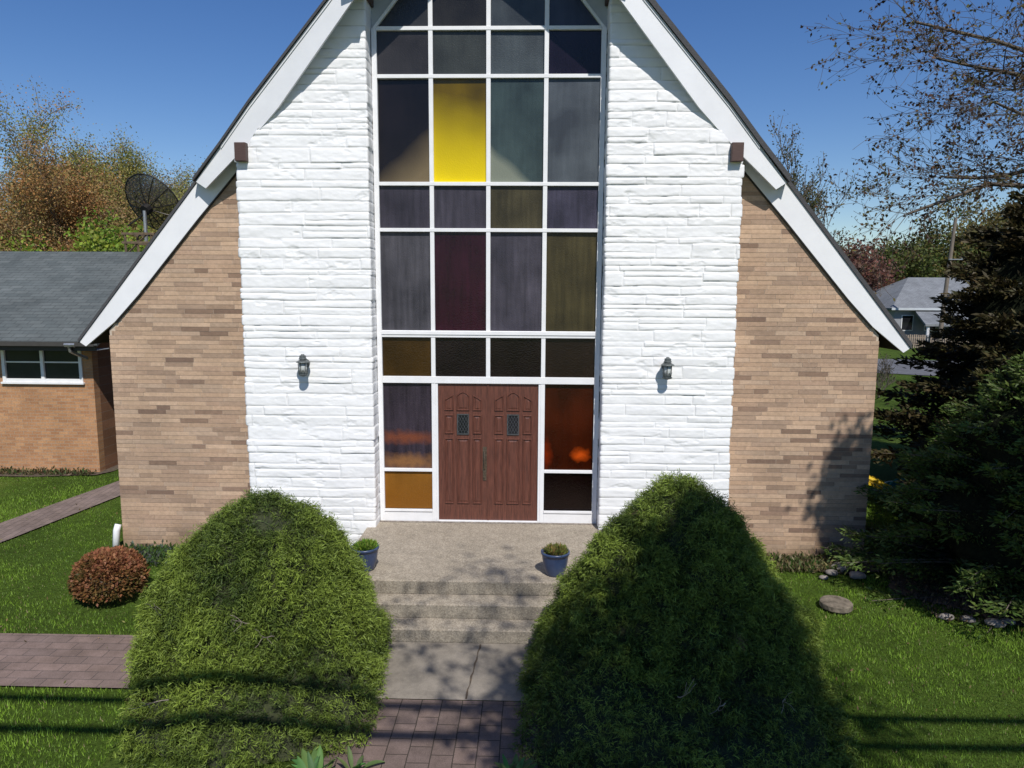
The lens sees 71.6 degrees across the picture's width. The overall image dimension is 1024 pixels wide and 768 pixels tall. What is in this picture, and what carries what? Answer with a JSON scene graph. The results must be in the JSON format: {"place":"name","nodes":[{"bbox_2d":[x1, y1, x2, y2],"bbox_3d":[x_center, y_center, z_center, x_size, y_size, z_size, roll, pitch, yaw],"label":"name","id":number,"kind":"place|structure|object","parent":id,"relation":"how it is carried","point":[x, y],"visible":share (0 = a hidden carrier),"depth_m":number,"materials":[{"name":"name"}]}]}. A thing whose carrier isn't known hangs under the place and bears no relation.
{"place":"outdoors","nodes":[
{"label":"outdoors","id":0,"kind":"place"},
{"bbox_2d":[0,481,120,542],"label":"brick path","id":1,"kind":"structure","parent":0,"point":[17,526],"depth_m":12.89,"materials":[{"name":"brown brick"}]},
{"bbox_2d":[0,633,135,687],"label":"paver patio","id":2,"kind":"structure","parent":0,"point":[74,660],"depth_m":7.75,"materials":[{"name":"brick"}]},
{"bbox_2d":[0,344,1023,767],"bbox_3d":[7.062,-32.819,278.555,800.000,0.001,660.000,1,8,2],"label":"ground","id":3,"kind":"structure","parent":0,"point":[884,472],"depth_m":7.89,"materials":[{"name":"green plant"}]},
{"bbox_2d":[3,218,70,250],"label":"background bush","id":4,"kind":"object","parent":3,"relation":"on","point":[38,237],"depth_m":40.35,"materials":[{"name":"green plant"}]},
{"bbox_2d":[0,464,118,476],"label":"annex bed","id":5,"kind":"object","parent":3,"relation":"on","point":[114,468],"visible":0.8,"depth_m":15.46,"materials":[{"name":"soil"}]},
{"bbox_2d":[0,466,96,475],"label":"ground cover","id":6,"kind":"object","parent":5,"relation":"on","point":[7,470],"visible":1,"depth_m":15.47,"materials":[{"name":"green plant"}]},
{"bbox_2d":[0,487,124,763],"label":"fallen leaves","id":7,"kind":"object","parent":3,"relation":"on","point":[47,599],"visible":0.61,"depth_m":8.64,"materials":[{"name":"brown plant"}]},
{"bbox_2d":[0,251,140,471],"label":"brick annex","id":8,"kind":"object","parent":3,"relation":"on","point":[57,411],"visible":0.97,"depth_m":15.64,"materials":[{"name":"brown brick"}]},
{"bbox_2d":[0,350,84,384],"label":"window","id":9,"kind":"structure","parent":8,"relation":"in","point":[18,366],"depth_m":15.42,"materials":[{"name":"white paint"}]},
{"bbox_2d":[121,173,178,251],"bbox_3d":[-9.681,-3.987,19.233,1.661,3.223,1.195,1,8,2],"label":"satellite dish","id":10,"kind":"object","parent":8,"relation":"attached to","point":[152,201],"visible":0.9,"depth_m":18.87,"materials":[{"name":"black metal"}]},
{"bbox_2d":[0,76,141,231],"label":"background tree","id":11,"kind":"object","parent":3,"relation":"on","point":[86,159],"visible":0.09,"depth_m":46.47,"materials":[{"name":"brown plant"}]},
{"bbox_2d":[0,206,149,251],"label":"background bush","id":12,"kind":"object","parent":3,"relation":"on","point":[28,248],"depth_m":38.23,"materials":[{"name":"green plant"}]},
{"bbox_2d":[0,124,152,251],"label":"background tree","id":13,"kind":"object","parent":3,"relation":"on","point":[57,217],"visible":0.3,"depth_m":40.84,"materials":[{"name":"brown plant"}]},
{"bbox_2d":[0,469,166,767],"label":"lawn grass","id":14,"kind":"structure","parent":3,"relation":"on","point":[43,692],"depth_m":8.82,"materials":[{"name":"green plant"}]},
{"bbox_2d":[0,122,167,236],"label":"background tree","id":15,"kind":"object","parent":3,"relation":"on","point":[131,167],"visible":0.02,"depth_m":50.94,"materials":[{"name":"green plant"}]},
{"bbox_2d":[67,545,150,606],"bbox_3d":[-5.284,2.493,9.304,1.008,0.717,0.924,1,8,2],"label":"barberry bush","id":16,"kind":"object","parent":3,"relation":"on","point":[107,573],"visible":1,"depth_m":9.06,"materials":[{"name":"red plant"}]},
{"bbox_2d":[71,210,150,251],"bbox_3d":[-19.231,-4.796,36.246,8.162,8.247,8.866,-6,10,-39],"label":"background bush","id":17,"kind":"object","parent":3,"relation":"on","point":[102,246],"visible":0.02,"depth_m":34.77,"materials":[{"name":"green plant"}]},
{"bbox_2d":[112,524,120,546],"bbox_3d":[-6.198,2.404,11.140,0.101,0.433,0.166,3,8,18],"label":"drain pipe","id":18,"kind":"object","parent":3,"relation":"on","point":[116,534],"visible":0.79,"depth_m":11.10,"materials":[{"name":"white paint"}]},
{"bbox_2d":[63,177,189,250],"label":"background tree","id":19,"kind":"object","parent":3,"relation":"on","point":[154,230],"visible":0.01,"depth_m":42.10,"materials":[{"name":"green plant"}]},
{"bbox_2d":[92,154,199,224],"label":"background tree","id":20,"kind":"object","parent":3,"relation":"on","point":[180,180],"visible":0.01,"depth_m":55.46,"materials":[{"name":"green plant"}]},
{"bbox_2d":[123,539,179,565],"bbox_3d":[-5.124,2.565,10.733,1.809,0.267,0.860,1,8,2],"label":"ground cover","id":21,"kind":"object","parent":3,"relation":"on","point":[149,554],"visible":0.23,"depth_m":10.82,"materials":[{"name":"green plant"}]},
{"bbox_2d":[128,155,207,221],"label":"background tree","id":22,"kind":"object","parent":3,"relation":"on","point":[174,178],"depth_m":52.02,"materials":[{"name":"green plant"}]},
{"bbox_2d":[105,486,396,767],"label":"rounded shrub","id":23,"kind":"object","parent":3,"relation":"on","point":[262,637],"visible":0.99,"depth_m":6.81,"materials":[{"name":"green plant"}]},
{"bbox_2d":[291,745,335,767],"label":"hosta","id":24,"kind":"object","parent":3,"relation":"on","point":[314,759],"visible":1,"depth_m":5.96,"materials":[{"name":"green plant"}]},
{"bbox_2d":[331,745,384,767],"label":"hosta","id":25,"kind":"object","parent":3,"relation":"on","point":[359,761],"visible":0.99,"depth_m":6.03,"materials":[{"name":"green plant"}]},
{"bbox_2d":[323,699,539,767],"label":"paver walk","id":26,"kind":"structure","parent":3,"relation":"on","point":[412,733],"depth_m":6.47,"materials":[{"name":"brick"}]},
{"bbox_2d":[364,642,541,700],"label":"concrete walk","id":27,"kind":"structure","parent":3,"relation":"on","point":[427,670],"depth_m":7.56,"materials":[{"name":"grey concrete"}]},
{"bbox_2d":[465,644,480,698],"bbox_3d":[-0.412,3.053,7.591,0.032,0.001,1.103,1,8,5],"label":"walk joint","id":28,"kind":"object","parent":27,"relation":"on","point":[473,671],"visible":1,"depth_m":7.53,"materials":[{"name":"concrete"}]},
{"bbox_2d":[387,617,541,643],"bbox_3d":[-0.445,2.914,8.317,3.600,0.215,0.293,1,8,2],"label":"entrance step","id":29,"kind":"object","parent":3,"relation":"on","point":[476,625],"visible":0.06,"depth_m":8.28,"materials":[{"name":"beige concrete"}]},
{"bbox_2d":[356,593,560,619],"bbox_3d":[-0.437,2.793,8.598,3.600,0.382,0.293,1,8,2],"label":"entrance step","id":30,"kind":"object","parent":29,"relation":"on","point":[459,600],"visible":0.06,"depth_m":8.55,"materials":[{"name":"grey concrete"}]},
{"bbox_2d":[371,581,562,643],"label":"step risers","id":31,"kind":"object","parent":30,"relation":"attached to","point":[479,612],"visible":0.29,"depth_m":8.45,"materials":[{"name":"grey concrete"}]},
{"bbox_2d":[77,0,911,555],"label":"church","id":32,"kind":"structure","parent":3,"relation":"on","point":[463,256],"depth_m":10.37,"materials":[{"name":"paint"}]},
{"bbox_2d":[296,354,309,376],"bbox_3d":[-3.006,-0.272,10.248,0.196,0.325,0.263,1,8,2],"label":"wall lantern","id":33,"kind":"object","parent":32,"relation":"attached to","point":[303,361],"depth_m":10.17,"materials":[{"name":"metal"}]},
{"bbox_2d":[438,383,486,519],"bbox_3d":[-0.742,1.045,10.781,0.746,2.110,0.118,1,8,2],"label":"door","id":34,"kind":"structure","parent":32,"relation":"in","point":[462,408],"depth_m":10.79,"materials":[{"name":"brown wood"}]},
{"bbox_2d":[358,522,598,595],"bbox_3d":[-0.401,2.491,9.852,3.600,0.450,2.270,1,8,2],"label":"entrance landing","id":35,"kind":"object","parent":32,"relation":"attached to","point":[459,552],"visible":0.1,"depth_m":9.74,"materials":[{"name":"beige concrete"}]},
{"bbox_2d":[350,537,379,571],"bbox_3d":[-1.864,2.155,9.024,0.380,0.415,0.371,1,8,2],"label":"flower pot","id":36,"kind":"object","parent":35,"relation":"on","point":[368,549],"visible":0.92,"depth_m":8.93,"materials":[{"name":"blue ceramic"}]},
{"bbox_2d":[541,542,569,576],"bbox_3d":[0.542,2.185,8.905,0.368,0.413,0.383,1,8,2],"label":"flower pot","id":37,"kind":"object","parent":35,"relation":"on","point":[555,556],"visible":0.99,"depth_m":8.79,"materials":[{"name":"blue ceramic"}]},
{"bbox_2d":[371,0,606,522],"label":"stained window","id":38,"kind":"structure","parent":32,"relation":"in","point":[489,115],"depth_m":10.34,"materials":[{"name":"multicoloured glass"}]},
{"bbox_2d":[489,384,537,520],"bbox_3d":[0.014,1.048,10.789,0.751,2.110,0.062,1,8,2],"label":"door","id":39,"kind":"structure","parent":32,"relation":"in","point":[513,408],"depth_m":10.77,"materials":[{"name":"brown wood"}]},
{"bbox_2d":[661,357,674,379],"bbox_3d":[2.207,-0.224,10.110,0.196,0.325,0.263,1,8,2],"label":"wall lantern","id":40,"kind":"object","parent":32,"relation":"attached to","point":[666,365],"depth_m":10.03,"materials":[{"name":"metal"}]},
{"bbox_2d":[494,753,537,767],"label":"hosta","id":41,"kind":"object","parent":3,"relation":"on","point":[519,764],"visible":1,"depth_m":5.93,"materials":[{"name":"green plant"}]},
{"bbox_2d":[507,468,863,767],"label":"rounded shrub","id":42,"kind":"object","parent":3,"relation":"on","point":[677,627],"visible":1,"depth_m":6.68,"materials":[{"name":"green plant"}]},
{"bbox_2d":[767,110,858,250],"bbox_3d":[12.438,-6.212,32.250,4.946,12.456,5.494,-2,8,-19],"label":"bare tree","id":43,"kind":"object","parent":3,"relation":"on","point":[812,204],"visible":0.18,"depth_m":31.38,"materials":[{"name":"brown plant"}]},
{"bbox_2d":[819,575,827,579],"bbox_3d":[4.425,2.747,10.090,0.135,0.065,0.103,1,8,2],"label":"garden stone","id":44,"kind":"object","parent":3,"relation":"on","point":[823,577],"visible":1,"depth_m":10.06,"materials":[{"name":"grey stone"}]},
{"bbox_2d":[825,569,837,575],"bbox_3d":[4.609,2.721,10.244,0.184,0.094,0.143,1,8,2],"label":"garden stone","id":45,"kind":"object","parent":3,"relation":"on","point":[831,572],"visible":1,"depth_m":10.20,"materials":[{"name":"grey stone"}]},
{"bbox_2d":[773,555,892,573],"bbox_3d":[4.320,2.689,10.620,2.800,0.001,0.700,1,8,2],"label":"foundation bed","id":46,"kind":"object","parent":3,"relation":"on","point":[870,569],"depth_m":10.50,"materials":[{"name":"soil"}]},
{"bbox_2d":[765,549,857,572],"bbox_3d":[4.072,2.642,10.568,2.043,0.252,0.710,1,8,2],"label":"ground cover","id":47,"kind":"object","parent":46,"relation":"on","point":[815,562],"visible":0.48,"depth_m":10.49,"materials":[{"name":"green plant"}]},
{"bbox_2d":[831,562,848,571],"bbox_3d":[4.815,2.687,10.408,0.296,0.145,0.216,1,8,2],"label":"garden stone","id":48,"kind":"object","parent":46,"relation":"on","point":[842,568],"visible":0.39,"depth_m":10.32,"materials":[{"name":"grey stone"}]},
{"bbox_2d":[819,595,852,613],"bbox_3d":[4.179,2.838,9.161,0.400,0.096,0.397,1,8,2],"label":"round slab","id":49,"kind":"object","parent":3,"relation":"on","point":[836,604],"depth_m":9.07,"materials":[{"name":"grey stone"}]},
{"bbox_2d":[849,571,865,578],"bbox_3d":[4.930,2.731,10.134,0.230,0.106,0.179,1,8,2],"label":"garden stone","id":50,"kind":"object","parent":3,"relation":"on","point":[856,575],"visible":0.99,"depth_m":10.09,"materials":[{"name":"grey stone"}]},
{"bbox_2d":[830,230,905,291],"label":"background tree","id":51,"kind":"object","parent":3,"relation":"on","point":[857,262],"visible":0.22,"depth_m":62.95,"materials":[{"name":"brown plant"}]},
{"bbox_2d":[869,475,893,489],"bbox_3d":[6.934,1.884,13.980,1.520,0.754,0.475,2,8,14],"label":"toy slide","id":52,"kind":"object","parent":3,"relation":"on","point":[874,480],"visible":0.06,"depth_m":13.74,"materials":[{"name":"plastic"}]},
{"bbox_2d":[876,353,898,396],"bbox_3d":[14.157,-0.270,27.325,1.460,1.991,1.388,1,8,2],"label":"shrub","id":53,"kind":"object","parent":3,"relation":"on","point":[884,373],"visible":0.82,"depth_m":27.18,"materials":[{"name":"green plant"}]},
{"bbox_2d":[777,497,1023,767],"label":"lawn grass","id":54,"kind":"structure","parent":3,"relation":"on","point":[913,662],"depth_m":7.69,"materials":[{"name":"green plant"}]},
{"bbox_2d":[884,479,904,489],"bbox_3d":[7.559,2.051,13.725,0.680,0.452,0.680,1,8,2],"label":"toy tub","id":55,"kind":"object","parent":54,"relation":"on","point":[892,483],"visible":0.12,"depth_m":13.97,"materials":[{"name":"plastic"}]},
{"bbox_2d":[848,230,956,281],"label":"background tree","id":56,"kind":"object","parent":3,"relation":"on","point":[924,270],"visible":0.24,"depth_m":66.79,"materials":[{"name":"green plant"}]},
{"bbox_2d":[800,0,1023,300],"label":"maple tree","id":57,"kind":"object","parent":3,"relation":"on","point":[999,182],"visible":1,"depth_m":13.40,"materials":[{"name":"brown plant"}]},
{"bbox_2d":[808,583,1023,765],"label":"fallen leaves","id":58,"kind":"object","parent":3,"relation":"on","point":[918,668],"visible":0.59,"depth_m":7.54,"materials":[{"name":"brown plant"}]},
{"bbox_2d":[819,348,1023,643],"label":"yew tree","id":59,"kind":"object","parent":3,"relation":"on","point":[960,503],"visible":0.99,"depth_m":9.39,"materials":[{"name":"green plant"}]},
{"bbox_2d":[879,334,966,347],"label":"picket fence","id":60,"kind":"object","parent":3,"relation":"on","point":[912,340],"visible":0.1,"depth_m":51.76,"materials":[{"name":"white wood"}]},
{"bbox_2d":[874,277,974,341],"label":"grey house","id":61,"kind":"structure","parent":3,"relation":"on","point":[912,308],"depth_m":55.98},
{"bbox_2d":[901,315,913,330],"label":"window","id":62,"kind":"structure","parent":61,"relation":"in","point":[906,320],"depth_m":55.51,"materials":[{"name":"white paint"}]},
{"bbox_2d":[924,325,935,330],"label":"window","id":63,"kind":"structure","parent":61,"relation":"in","point":[931,327],"depth_m":55.51,"materials":[{"name":"white paint"}]},
{"bbox_2d":[874,182,990,278],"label":"background tree","id":64,"kind":"object","parent":3,"relation":"on","point":[958,247],"visible":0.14,"depth_m":68.89,"materials":[{"name":"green plant"}]},
{"bbox_2d":[938,613,954,620],"bbox_3d":[5.420,2.909,8.879,0.193,0.079,0.134,1,8,2],"label":"garden stone","id":65,"kind":"object","parent":3,"relation":"on","point":[943,615],"visible":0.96,"depth_m":8.84,"materials":[{"name":"grey stone"}]},
{"bbox_2d":[870,190,1023,475],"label":"spruce tree","id":66,"kind":"object","parent":3,"relation":"on","point":[991,308],"visible":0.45,"depth_m":13.63,"materials":[{"name":"green plant"}]},
{"bbox_2d":[871,541,1023,625],"bbox_3d":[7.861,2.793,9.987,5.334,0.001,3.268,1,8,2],"label":"soil bed","id":67,"kind":"object","parent":3,"relation":"on","point":[902,586],"visible":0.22,"depth_m":9.61,"materials":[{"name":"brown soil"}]},
{"bbox_2d":[1001,618,1015,625],"bbox_3d":[6.118,2.928,8.763,0.173,0.076,0.124,1,8,2],"label":"garden stone","id":68,"kind":"object","parent":67,"relation":"on","point":[1009,620],"visible":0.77,"depth_m":8.73,"materials":[{"name":"grey stone"}]},
{"bbox_2d":[937,218,962,341],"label":"utility pole","id":69,"kind":"object","parent":3,"relation":"on","point":[945,290],"visible":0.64,"depth_m":49.89,"materials":[{"name":"brown wood"}]},
{"bbox_2d":[894,323,1023,485],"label":"spruce tree","id":70,"kind":"object","parent":3,"relation":"on","point":[999,360],"visible":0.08,"depth_m":11.62,"materials":[{"name":"green plant"}]},
{"bbox_2d":[959,615,975,622],"bbox_3d":[5.653,2.919,8.821,0.183,0.086,0.140,1,8,2],"label":"garden stone","id":71,"kind":"object","parent":3,"relation":"on","point":[970,618],"visible":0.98,"depth_m":8.78,"materials":[{"name":"grey stone"}]},
{"bbox_2d":[933,166,1023,261],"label":"background tree","id":72,"kind":"object","parent":3,"relation":"on","point":[990,221],"visible":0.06,"depth_m":73.22,"materials":[{"name":"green plant"}]},
{"bbox_2d":[984,618,1006,627],"bbox_3d":[5.923,2.932,8.703,0.240,0.097,0.178,1,8,2],"label":"garden stone","id":73,"kind":"object","parent":3,"relation":"on","point":[995,622],"visible":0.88,"depth_m":8.66,"materials":[{"name":"grey stone"}]},
{"bbox_2d":[990,189,1023,230],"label":"background tree","id":74,"kind":"object","parent":3,"relation":"on","point":[998,207],"depth_m":67.43,"materials":[{"name":"green plant"}]},
{"bbox_2d":[0,0,1023,257],"label":"sky","id":75,"kind":"structure","parent":0,"point":[179,73],"materials":[{"name":"blue"}]},
{"bbox_2d":[877,359,957,375],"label":"road","id":76,"kind":"structure","parent":0,"point":[899,368],"depth_m":37.31,"materials":[{"name":"grey asphalt"}]}
]}

